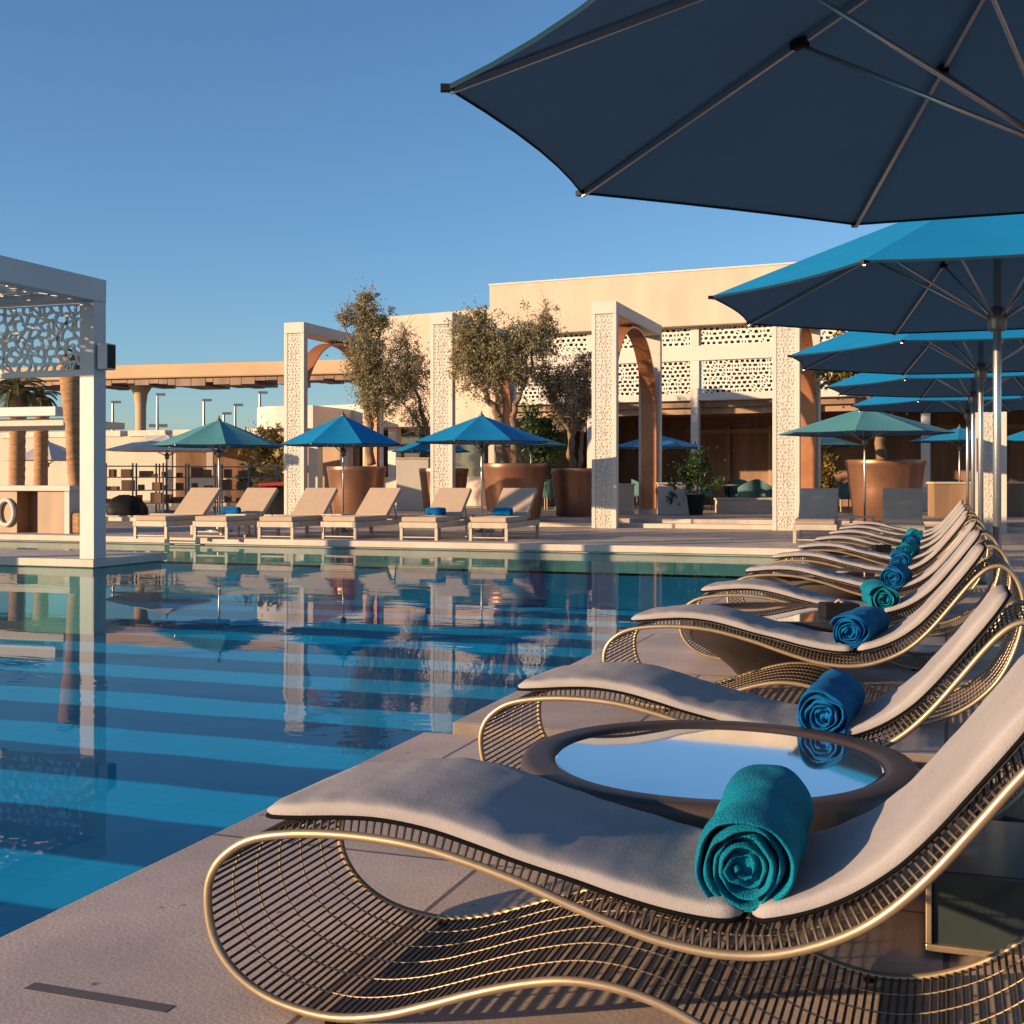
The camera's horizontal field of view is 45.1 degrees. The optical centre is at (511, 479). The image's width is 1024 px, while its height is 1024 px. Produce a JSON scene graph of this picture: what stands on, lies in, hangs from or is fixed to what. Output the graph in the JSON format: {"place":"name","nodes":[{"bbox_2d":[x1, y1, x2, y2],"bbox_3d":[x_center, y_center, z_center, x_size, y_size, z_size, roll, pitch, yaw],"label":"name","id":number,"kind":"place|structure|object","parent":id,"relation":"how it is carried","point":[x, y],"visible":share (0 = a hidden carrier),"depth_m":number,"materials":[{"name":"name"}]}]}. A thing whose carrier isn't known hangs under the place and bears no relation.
{"place":"outdoors","nodes":[
{"label":"outdoors","id":0,"kind":"place"},
{"bbox_2d":[259,482,283,513],"bbox_3d":[-6.249,0.476,32.505,1.543,0.848,0.936,0,0,0],"label":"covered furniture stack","id":1,"kind":"object","parent":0,"point":[277,505],"visible":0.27,"depth_m":32.11,"materials":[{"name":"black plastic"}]},
{"bbox_2d":[0,561,743,937],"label":"pool water","id":2,"kind":"structure","parent":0,"point":[220,697],"depth_m":12.76,"materials":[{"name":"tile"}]},
{"bbox_2d":[0,549,166,634],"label":"pool platform","id":3,"kind":"structure","parent":2,"relation":"on","point":[59,591],"depth_m":17.43,"materials":[{"name":"stone"}]},
{"bbox_2d":[0,255,105,558],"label":"lattice pergola","id":4,"kind":"object","parent":3,"relation":"on","point":[30,285],"visible":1,"depth_m":17.12,"materials":[{"name":"grey paint"}]},
{"bbox_2d":[97,343,115,369],"bbox_3d":[-5.646,-1.710,17.140,0.196,0.360,0.200,0,0,19],"label":"wall speaker","id":5,"kind":"object","parent":4,"relation":"attached to","point":[106,356],"depth_m":17.06,"materials":[{"name":"grey paint"}]},
{"bbox_2d":[0,541,755,558],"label":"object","id":6,"kind":"structure","parent":0,"point":[8,543],"depth_m":23.59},
{"bbox_2d":[395,457,429,510],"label":"wall","id":7,"kind":"structure","parent":0,"point":[408,482],"depth_m":36.00,"materials":[{"name":"paint"}]},
{"bbox_2d":[0,0,894,434],"label":"sky","id":8,"kind":"structure","parent":0,"point":[227,169],"materials":[{"name":"blue"}]},
{"bbox_2d":[0,732,1023,1023],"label":"deck","id":9,"kind":"structure","parent":0,"point":[142,934],"depth_m":2.87,"materials":[{"name":"stone"}]},
{"bbox_2d":[23,982,174,1012],"bbox_3d":[-0.880,1.101,2.619,0.360,0.005,0.035,0,0,19],"label":"drain slot","id":10,"kind":"object","parent":9,"relation":"on","point":[103,998],"visible":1,"depth_m":2.62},
{"bbox_2d":[203,654,1023,1023],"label":"sculpted sun lounger","id":11,"kind":"object","parent":9,"relation":"on","point":[605,850],"visible":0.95,"depth_m":2.46,"materials":[{"name":"brown metal"}]},
{"bbox_2d":[695,764,813,911],"bbox_3d":[0.490,0.702,2.453,0.194,0.185,0.507,10,3,17],"label":"rolled towel","id":12,"kind":"object","parent":11,"relation":"on","point":[751,849],"visible":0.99,"depth_m":2.26,"materials":[{"name":"fabric"}]},
{"bbox_2d":[520,720,918,913],"bbox_3d":[0.550,0.922,3.321,1.056,0.356,1.056,0,0,19],"label":"round table","id":13,"kind":"object","parent":9,"relation":"on","point":[682,771],"visible":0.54,"depth_m":3.27,"materials":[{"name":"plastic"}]},
{"bbox_2d":[440,0,1023,822],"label":"parasol","id":14,"kind":"object","parent":9,"relation":"on","point":[858,112],"visible":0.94,"depth_m":4.87,"materials":[{"name":"fabric"}]},
{"bbox_2d":[478,584,1023,820],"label":"sculpted sun lounger","id":15,"kind":"object","parent":9,"relation":"on","point":[675,691],"visible":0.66,"depth_m":3.94,"materials":[{"name":"fabric"}]},
{"bbox_2d":[797,669,864,734],"bbox_3d":[1.016,0.715,3.919,0.169,0.175,0.469,2,1,22],"label":"rolled towel","id":16,"kind":"object","parent":15,"relation":"on","point":[832,700],"visible":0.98,"depth_m":3.74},
{"bbox_2d":[925,817,1023,961],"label":"umbrella base","id":17,"kind":"object","parent":9,"relation":"on","point":[974,898],"visible":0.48,"depth_m":2.82,"materials":[{"name":"black metal"}]},
{"bbox_2d":[0,521,1023,578],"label":"deck","id":18,"kind":"structure","parent":0,"point":[715,565],"depth_m":22.33,"materials":[{"name":"stone"}]},
{"bbox_2d":[0,485,79,533],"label":"bar counter","id":19,"kind":"object","parent":18,"relation":"on","point":[40,508],"visible":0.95,"depth_m":25.44,"materials":[{"name":"brown wood"}]},
{"bbox_2d":[0,406,124,430],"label":"flat canopy","id":20,"kind":"object","parent":18,"relation":"on","point":[31,424],"visible":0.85,"depth_m":29.66,"materials":[{"name":"grey paint"}]},
{"bbox_2d":[58,348,79,533],"bbox_3d":[-9.043,-0.815,25.622,0.828,3.874,0.761,0,0,19],"label":"palm tree","id":21,"kind":"object","parent":18,"relation":"on","point":[70,390],"visible":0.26,"depth_m":25.49,"materials":[{"name":"brown plant"}]},
{"bbox_2d":[106,495,148,515],"bbox_3d":[-9.809,0.641,31.493,1.051,0.519,0.955,0,0,0],"label":"covered furniture stack","id":22,"kind":"object","parent":18,"relation":"on","point":[125,505],"visible":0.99,"depth_m":31.15,"materials":[{"name":"fabric"}]},
{"bbox_2d":[133,488,222,538],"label":"pool lounger","id":23,"kind":"object","parent":18,"relation":"on","point":[196,502],"visible":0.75,"depth_m":24.11,"materials":[{"name":"fabric"}]},
{"bbox_2d":[152,416,283,531],"bbox_3d":[-6.180,-0.130,26.000,2.528,2.460,2.527,0,0,4],"label":"parasol","id":24,"kind":"object","parent":18,"relation":"on","point":[218,433],"visible":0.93,"depth_m":25.49,"materials":[{"name":"fabric"}]},
{"bbox_2d":[193,488,279,539],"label":"pool lounger","id":25,"kind":"object","parent":18,"relation":"on","point":[258,501],"visible":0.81,"depth_m":23.87,"materials":[{"name":"fabric"}]},
{"bbox_2d":[257,488,339,538],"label":"pool lounger","id":26,"kind":"object","parent":18,"relation":"on","point":[312,505],"visible":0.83,"depth_m":23.79,"materials":[{"name":"metal"}]},
{"bbox_2d":[280,411,402,531],"bbox_3d":[-3.560,-0.180,26.000,2.470,2.560,2.470,0,0,-1],"label":"parasol","id":27,"kind":"object","parent":18,"relation":"on","point":[342,430],"visible":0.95,"depth_m":25.45,"materials":[{"name":"fabric"}]},
{"bbox_2d":[321,488,401,539],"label":"pool lounger","id":28,"kind":"object","parent":18,"relation":"on","point":[377,505],"visible":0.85,"depth_m":23.72,"materials":[{"name":"metal"}]},
{"bbox_2d":[0,533,799,554],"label":"pool coping","id":29,"kind":"object","parent":18,"relation":"on","point":[687,549],"depth_m":21.56,"materials":[{"name":"stone"}]},
{"bbox_2d":[399,488,471,540],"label":"pool lounger","id":30,"kind":"object","parent":18,"relation":"on","point":[453,501],"visible":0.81,"depth_m":23.37,"materials":[{"name":"fabric"}]},
{"bbox_2d":[430,312,516,505],"bbox_3d":[-0.924,-1.475,32.140,0.580,5.150,4.750,0,0,19],"label":"arched portal","id":31,"kind":"object","parent":18,"relation":"on","point":[442,456],"visible":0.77,"depth_m":29.93,"materials":[{"name":"white metal"}]},
{"bbox_2d":[415,411,548,531],"bbox_3d":[-0.640,-0.180,26.000,2.757,2.560,2.757,0,0,-2],"label":"parasol","id":32,"kind":"object","parent":18,"relation":"on","point":[481,429],"visible":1,"depth_m":25.41,"materials":[{"name":"fabric"}]},
{"bbox_2d":[469,488,539,541],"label":"pool lounger","id":33,"kind":"object","parent":18,"relation":"on","point":[520,501],"visible":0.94,"depth_m":23.25,"materials":[{"name":"metal"}]},
{"bbox_2d":[106,517,1023,532],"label":"terrace step","id":34,"kind":"object","parent":18,"relation":"on","point":[705,526],"depth_m":28.02,"materials":[{"name":"stone"}]},
{"bbox_2d":[592,301,661,527],"bbox_3d":[2.878,-1.475,30.240,0.580,5.150,4.750,0,0,19],"label":"arched portal","id":35,"kind":"object","parent":18,"relation":"on","point":[614,323],"visible":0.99,"depth_m":28.08,"materials":[{"name":"white stone"}]},
{"bbox_2d":[793,488,839,542],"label":"pool lounger","id":36,"kind":"object","parent":18,"relation":"on","point":[818,508],"visible":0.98,"depth_m":22.56,"materials":[{"name":"fabric"}]},
{"bbox_2d":[779,409,954,532],"bbox_3d":[7.154,-0.231,25.000,3.204,2.662,3.204,0,0,-1],"label":"parasol","id":37,"kind":"object","parent":18,"relation":"on","point":[864,425],"visible":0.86,"depth_m":24.41,"materials":[{"name":"fabric"}]},
{"bbox_2d":[880,488,924,533],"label":"pool lounger","id":38,"kind":"object","parent":18,"relation":"on","point":[902,507],"visible":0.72,"depth_m":22.58,"materials":[{"name":"fabric"}]},
{"bbox_2d":[851,396,1023,524],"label":"parasol","id":39,"kind":"object","parent":18,"relation":"on","point":[962,405],"visible":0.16,"depth_m":21.95,"materials":[{"name":"fabric"}]},
{"bbox_2d":[106,500,1023,526],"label":"terrace","id":40,"kind":"structure","parent":0,"point":[710,516],"depth_m":30.06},
{"bbox_2d":[0,378,46,484],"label":"palm tree","id":41,"kind":"object","parent":40,"relation":"on","point":[16,395],"visible":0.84,"depth_m":35.79,"materials":[{"name":"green plant"}]},
{"bbox_2d":[0,440,65,484],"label":"parasol","id":42,"kind":"object","parent":40,"relation":"on","point":[56,452],"visible":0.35,"depth_m":39.33,"materials":[{"name":"fabric"}]},
{"bbox_2d":[28,387,60,484],"bbox_3d":[-14.575,-0.959,37.967,1.329,3.734,1.295,0,0,19],"label":"palm tree","id":43,"kind":"object","parent":40,"relation":"on","point":[40,471],"visible":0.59,"depth_m":37.82,"materials":[{"name":"green plant"}]},
{"bbox_2d":[106,463,168,512],"bbox_3d":[-10.173,0.225,33.224,1.700,1.350,0.510,0,0,-5],"label":"service rack","id":44,"kind":"object","parent":40,"relation":"on","point":[155,497],"visible":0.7,"depth_m":33.05,"materials":[{"name":"metal"}]},
{"bbox_2d":[106,431,227,512],"bbox_3d":[-9.520,-0.228,34.000,3.105,2.255,3.105,0,0,-4],"label":"parasol","id":45,"kind":"object","parent":40,"relation":"on","point":[144,445],"visible":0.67,"depth_m":33.46,"materials":[{"name":"fabric"}]},
{"bbox_2d":[155,463,217,511],"bbox_3d":[-9.017,0.225,34.224,1.700,1.350,0.510,0,0,-5],"label":"service rack","id":46,"kind":"object","parent":40,"relation":"on","point":[198,473],"visible":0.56,"depth_m":34.05,"materials":[{"name":"metal"}]},
{"bbox_2d":[144,435,263,505],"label":"snack kiosk","id":47,"kind":"object","parent":40,"relation":"on","point":[229,458],"visible":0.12,"depth_m":44.40,"materials":[{"name":"brown wood"}]},
{"bbox_2d":[220,464,279,511],"bbox_3d":[-7.504,0.225,35.224,1.700,1.350,0.510,0,0,-5],"label":"service rack","id":48,"kind":"object","parent":40,"relation":"on","point":[227,484],"visible":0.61,"depth_m":35.03,"materials":[{"name":"metal"}]},
{"bbox_2d":[236,414,283,479],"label":"garden bush","id":49,"kind":"object","parent":40,"relation":"on","point":[264,455],"visible":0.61,"depth_m":40.81,"materials":[{"name":"green plant"}]},
{"bbox_2d":[251,449,283,486],"bbox_3d":[-6.857,-0.001,35.945,1.393,1.805,1.085,0,0,38],"label":"garden bush","id":50,"kind":"object","parent":40,"relation":"on","point":[272,471],"visible":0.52,"depth_m":35.89,"materials":[{"name":"green plant"}]},
{"bbox_2d":[257,405,359,487],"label":"pavilion","id":51,"kind":"structure","parent":40,"relation":"on","point":[320,459],"depth_m":44.13,"materials":[{"name":"white concrete"}]},
{"bbox_2d":[284,322,383,514],"bbox_3d":[-4.819,-1.475,33.940,0.580,5.150,4.750,0,0,19],"label":"arched portal","id":52,"kind":"object","parent":40,"relation":"on","point":[300,360],"visible":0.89,"depth_m":31.75,"materials":[{"name":"white stone"}]},
{"bbox_2d":[327,466,385,514],"bbox_3d":[-3.848,0.286,30.500,1.469,1.228,1.469,0,0,19],"label":"planter pot","id":53,"kind":"object","parent":40,"relation":"on","point":[360,482],"visible":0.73,"depth_m":29.90,"materials":[{"name":"brown metal"}]},
{"bbox_2d":[326,277,429,465],"bbox_3d":[-3.275,-2.675,30.460,2.632,4.661,1.686,0,0,-3],"label":"olive tree","id":54,"kind":"object","parent":53,"relation":"in","point":[373,400],"visible":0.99,"depth_m":30.38,"materials":[{"name":"green plant"}]},
{"bbox_2d":[323,308,489,505],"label":"wing","id":55,"kind":"structure","parent":40,"relation":"on","point":[471,460],"depth_m":44.33,"materials":[{"name":"paint"}]},
{"bbox_2d":[391,442,469,512],"bbox_3d":[-2.223,-0.202,34.000,2.103,2.203,2.103,0,0,1],"label":"parasol","id":56,"kind":"object","parent":40,"relation":"on","point":[416,447],"visible":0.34,"depth_m":33.48,"materials":[{"name":"fabric"}]},
{"bbox_2d":[419,468,468,512],"bbox_3d":[-1.855,0.295,33.500,1.353,1.209,1.353,0,0,19],"label":"planter pot","id":57,"kind":"object","parent":40,"relation":"on","point":[461,475],"visible":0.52,"depth_m":33.10,"materials":[{"name":"brown metal"}]},
{"bbox_2d":[381,314,429,452],"bbox_3d":[-2.888,-2.475,33.498,2.138,4.445,1.758,0,0,-9],"label":"olive tree","id":58,"kind":"object","parent":57,"relation":"in","point":[422,425],"visible":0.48,"depth_m":33.44,"materials":[{"name":"green plant"}]},
{"bbox_2d":[483,463,546,517],"bbox_3d":[0.045,0.257,29.500,1.581,1.286,1.581,0,0,19],"label":"planter pot","id":59,"kind":"object","parent":40,"relation":"on","point":[498,478],"visible":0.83,"depth_m":28.92,"materials":[{"name":"brown metal"}]},
{"bbox_2d":[438,291,571,462],"bbox_3d":[-0.122,-2.419,29.497,3.349,4.194,2.110,0,0,7],"label":"olive tree","id":60,"kind":"object","parent":59,"relation":"in","point":[486,360],"visible":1,"depth_m":29.37,"materials":[{"name":"green plant"}]},
{"bbox_2d":[494,431,567,513],"bbox_3d":[0.508,-0.209,33.000,1.944,2.218,1.944,0,0,-3],"label":"parasol","id":61,"kind":"object","parent":40,"relation":"on","point":[551,443],"visible":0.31,"depth_m":32.87,"materials":[{"name":"fabric"}]},
{"bbox_2d":[517,392,577,510],"bbox_3d":[0.907,-0.776,35.935,1.869,4.091,1.999,0,0,-29],"label":"garden bush","id":62,"kind":"object","parent":40,"relation":"on","point":[539,454],"visible":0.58,"depth_m":35.80,"materials":[{"name":"green plant"}]},
{"bbox_2d":[551,468,591,516],"bbox_3d":[1.572,0.309,30.500,1.208,1.182,1.208,0,0,19],"label":"planter pot","id":63,"kind":"object","parent":40,"relation":"on","point":[572,488],"visible":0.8,"depth_m":30.02,"materials":[{"name":"brown metal"}]},
{"bbox_2d":[527,341,591,467],"bbox_3d":[1.414,-1.849,30.475,2.341,3.198,1.655,0,0,19],"label":"olive tree","id":64,"kind":"object","parent":63,"relation":"in","point":[582,399],"visible":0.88,"depth_m":30.41,"materials":[{"name":"green plant"}]},
{"bbox_2d":[618,436,704,450],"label":"parasol","id":65,"kind":"object","parent":40,"relation":"on","point":[669,443],"visible":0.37,"depth_m":33.43,"materials":[{"name":"fabric"}]},
{"bbox_2d":[656,482,692,513],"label":"wall","id":66,"kind":"structure","parent":40,"relation":"on","point":[664,506],"depth_m":32.00,"materials":[{"name":"stone"}]},
{"bbox_2d":[664,441,733,514],"bbox_3d":[4.787,-0.068,31.375,1.526,1.937,1.732,0,0,-12],"label":"potted shrub","id":67,"kind":"object","parent":40,"relation":"on","point":[695,504],"visible":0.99,"depth_m":31.36,"materials":[{"name":"green plant"}]},
{"bbox_2d":[488,262,1023,511],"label":"restaurant building","id":68,"kind":"structure","parent":40,"relation":"on","point":[727,347],"depth_m":38.31,"materials":[{"name":"paint"}]},
{"bbox_2d":[618,330,689,395],"bbox_3d":[4.240,-3.605,38.500,3.070,2.010,0.020,0,0,24],"label":"lattice screen","id":69,"kind":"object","parent":68,"relation":"in","point":[670,372],"depth_m":38.22,"materials":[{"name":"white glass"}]},
{"bbox_2d":[704,326,771,392],"bbox_3d":[7.295,-3.605,37.126,3.070,2.010,0.020,0,0,24],"label":"lattice screen","id":70,"kind":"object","parent":68,"relation":"in","point":[768,330],"depth_m":37.31,"materials":[{"name":"white glass"}]},
{"bbox_2d":[772,326,820,530],"bbox_3d":[6.725,-1.475,28.940,0.580,5.150,4.750,0,0,19],"label":"arched portal","id":71,"kind":"object","parent":40,"relation":"on","point":[796,460],"visible":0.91,"depth_m":26.76,"materials":[{"name":"white stone"}]},
{"bbox_2d":[821,441,844,501],"bbox_3d":[8.443,-0.057,32.968,0.874,1.991,0.818,0,0,3],"label":"garden bush","id":72,"kind":"object","parent":40,"relation":"on","point":[828,472],"visible":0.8,"depth_m":32.88,"materials":[{"name":"green plant"}]},
{"bbox_2d":[821,437,862,446],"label":"parasol","id":73,"kind":"object","parent":40,"relation":"on","point":[833,442],"visible":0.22,"depth_m":33.41,"materials":[{"name":"fabric"}]},
{"bbox_2d":[845,459,926,520],"bbox_3d":[8.244,0.230,27.200,1.733,1.339,1.733,0,0,19],"label":"planter pot","id":74,"kind":"object","parent":40,"relation":"on","point":[881,474],"visible":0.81,"depth_m":26.56,"materials":[{"name":"brown metal"}]},
{"bbox_2d":[806,331,907,458],"bbox_3d":[8.014,-1.933,27.195,3.386,3.044,2.424,0,0,-11],"label":"olive tree","id":75,"kind":"object","parent":74,"relation":"in","point":[879,442],"visible":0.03,"depth_m":27.10,"materials":[{"name":"green plant"}]},
{"bbox_2d":[926,482,970,516],"bbox_3d":[10.742,0.475,30.225,1.006,0.850,0.510,0,0,0],"label":"planter","id":76,"kind":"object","parent":40,"relation":"on","point":[944,498],"depth_m":30.00,"materials":[{"name":"wood"}]},
{"bbox_2d":[908,424,1011,481],"bbox_3d":[11.618,-0.277,32.000,2.357,2.354,2.357,0,0,-1],"label":"parasol","id":77,"kind":"object","parent":40,"relation":"on","point":[958,436],"visible":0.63,"depth_m":31.70,"materials":[{"name":"fabric"}]},
{"bbox_2d":[975,412,1006,532],"bbox_3d":[10.676,-1.475,27.640,0.580,5.150,4.750,0,0,19],"label":"arched portal","id":78,"kind":"object","parent":40,"relation":"on","point":[988,470],"visible":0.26,"depth_m":25.43,"materials":[{"name":"stone"}]},
{"bbox_2d":[618,484,635,513],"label":"wall","id":79,"kind":"structure","parent":0,"point":[625,498],"depth_m":32.00,"materials":[{"name":"paint"}]},
{"bbox_2d":[453,549,1023,775],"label":"deck","id":80,"kind":"structure","parent":0,"point":[920,747],"depth_m":6.29,"materials":[{"name":"stone"}]},
{"bbox_2d":[680,602,856,683],"bbox_3d":[1.420,0.872,6.497,1.056,0.356,1.056,0,0,19],"label":"round table","id":81,"kind":"object","parent":80,"relation":"on","point":[738,656],"visible":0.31,"depth_m":6.23,"materials":[{"name":"brown glass"}]},
{"bbox_2d":[818,599,859,617],"bbox_3d":[1.676,0.659,6.322,0.187,0.096,0.132,0,0,-1],"label":"tissue box","id":82,"kind":"object","parent":81,"relation":"on","point":[832,609],"visible":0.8,"depth_m":6.26,"materials":[{"name":"black plastic"}]},
{"bbox_2d":[602,544,1023,726],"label":"sculpted sun lounger","id":83,"kind":"object","parent":80,"relation":"on","point":[925,613],"visible":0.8,"depth_m":5.45,"materials":[{"name":"fabric"}]},
{"bbox_2d":[830,606,889,647],"bbox_3d":[1.569,0.658,5.535,0.176,0.164,0.460,-19,-9,27],"label":"rolled towel","id":84,"kind":"object","parent":83,"relation":"on","point":[857,627],"visible":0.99,"depth_m":5.37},
{"bbox_2d":[754,568,881,602],"bbox_3d":[2.355,0.872,9.243,1.056,0.356,1.056,0,0,19],"label":"round table","id":85,"kind":"object","parent":80,"relation":"on","point":[867,574],"visible":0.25,"depth_m":8.83,"materials":[{"name":"brown glass"}]},
{"bbox_2d":[679,530,1011,670],"bbox_3d":[1.918,0.664,7.175,1.809,0.772,0.613,0,0,18],"label":"sculpted sun lounger","id":86,"kind":"object","parent":80,"relation":"on","point":[930,586],"visible":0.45,"depth_m":7.00,"materials":[{"name":"fabric"}]},
{"bbox_2d":[860,579,899,610],"bbox_3d":[2.099,0.659,7.040,0.190,0.163,0.466,5,1,10],"label":"rolled towel","id":87,"kind":"object","parent":86,"relation":"on","point":[880,594],"visible":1,"depth_m":6.85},
{"bbox_2d":[806,547,912,568],"bbox_3d":[3.457,0.872,12.279,1.056,0.356,1.056,0,0,19],"label":"round table","id":88,"kind":"object","parent":80,"relation":"on","point":[838,554],"visible":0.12,"depth_m":11.89,"materials":[{"name":"brown glass"}]},
{"bbox_2d":[726,521,1000,635],"bbox_3d":[2.464,0.664,8.672,1.809,0.772,0.613,0,0,20],"label":"sculpted sun lounger","id":89,"kind":"object","parent":80,"relation":"on","point":[914,583],"visible":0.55,"depth_m":8.49,"materials":[{"name":"fabric"}]},
{"bbox_2d":[880,561,911,588],"bbox_3d":[2.652,0.659,8.503,0.178,0.167,0.459,16,6,23],"label":"rolled towel","id":90,"kind":"object","parent":89,"relation":"on","point":[894,574],"visible":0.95,"depth_m":8.32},
{"bbox_2d":[708,214,1023,637],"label":"parasol","id":91,"kind":"object","parent":80,"relation":"on","point":[947,275],"visible":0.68,"depth_m":9.24,"materials":[{"name":"fabric"}]},
{"bbox_2d":[761,515,988,609],"bbox_3d":[2.976,0.664,10.197,1.809,0.772,0.613,0,0,21],"label":"sculpted sun lounger","id":92,"kind":"object","parent":80,"relation":"on","point":[947,542],"visible":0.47,"depth_m":10.00,"materials":[{"name":"fabric"}]},
{"bbox_2d":[890,550,911,566],"bbox_3d":[3.187,0.658,10.101,0.177,0.165,0.459,-13,-4,17],"label":"rolled towel","id":93,"kind":"object","parent":92,"relation":"on","point":[904,557],"visible":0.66,"depth_m":9.91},
{"bbox_2d":[785,510,985,577],"bbox_3d":[3.532,0.664,11.690,1.809,0.772,0.613,0,0,20],"label":"sculpted sun lounger","id":94,"kind":"object","parent":80,"relation":"on","point":[858,550],"visible":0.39,"depth_m":11.49,"materials":[{"name":"fabric"}]},
{"bbox_2d":[802,507,977,574],"bbox_3d":[4.064,0.664,13.197,1.809,0.772,0.613,0,0,20],"label":"sculpted sun lounger","id":95,"kind":"object","parent":80,"relation":"on","point":[863,541],"visible":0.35,"depth_m":13.02,"materials":[{"name":"fabric"}]},
{"bbox_2d":[829,504,977,567],"bbox_3d":[4.596,0.664,14.697,1.809,0.772,0.613,0,0,19],"label":"sculpted sun lounger","id":96,"kind":"object","parent":80,"relation":"on","point":[855,532],"visible":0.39,"depth_m":14.49,"materials":[{"name":"fabric"}]},
{"bbox_2d":[788,330,1023,584],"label":"parasol","id":97,"kind":"object","parent":80,"relation":"on","point":[924,353],"visible":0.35,"depth_m":13.63,"materials":[{"name":"fabric"}]},
{"bbox_2d":[839,502,975,560],"bbox_3d":[5.101,0.664,16.123,1.809,0.772,0.613,0,0,20],"label":"sculpted sun lounger","id":98,"kind":"object","parent":80,"relation":"on","point":[875,529],"visible":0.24,"depth_m":15.93,"materials":[{"name":"fabric"}]},
{"bbox_2d":[849,500,970,550],"bbox_3d":[5.620,0.664,17.536,1.809,0.772,0.613,0,0,21],"label":"sculpted sun lounger","id":99,"kind":"object","parent":80,"relation":"on","point":[889,527],"visible":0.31,"depth_m":17.36,"materials":[{"name":"fabric"}]},
{"bbox_2d":[825,372,1023,521],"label":"parasol","id":100,"kind":"object","parent":80,"relation":"on","point":[920,386],"visible":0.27,"depth_m":17.80,"materials":[{"name":"fabric"}]},
{"bbox_2d":[714,498,771,512],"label":"wall","id":101,"kind":"structure","parent":0,"point":[743,505],"depth_m":33.50,"materials":[{"name":"paint"}]},
{"bbox_2d":[735,479,759,497],"bbox_3d":[7.080,0.440,36.867,0.634,0.920,0.748,0,0,39],"label":"dining chair","id":102,"kind":"object","parent":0,"point":[749,489],"visible":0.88,"depth_m":36.59,"materials":[{"name":"teal fabric"}]},
{"bbox_2d":[1007,482,1023,516],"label":"wall","id":103,"kind":"structure","parent":0,"point":[1015,499],"depth_m":30.00,"materials":[{"name":"grey wood"}]},
{"label":"ground","id":104,"kind":"structure","parent":0,"visible":0},
{"bbox_2d":[0,429,283,499],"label":"boundary wall","id":105,"kind":"structure","parent":104,"relation":"on","point":[57,473],"depth_m":54.18,"materials":[{"name":"paint"}]},
{"bbox_2d":[0,359,356,429],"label":"elevated walkway","id":106,"kind":"structure","parent":104,"relation":"on","point":[140,381],"depth_m":59.83,"materials":[{"name":"beige concrete"}]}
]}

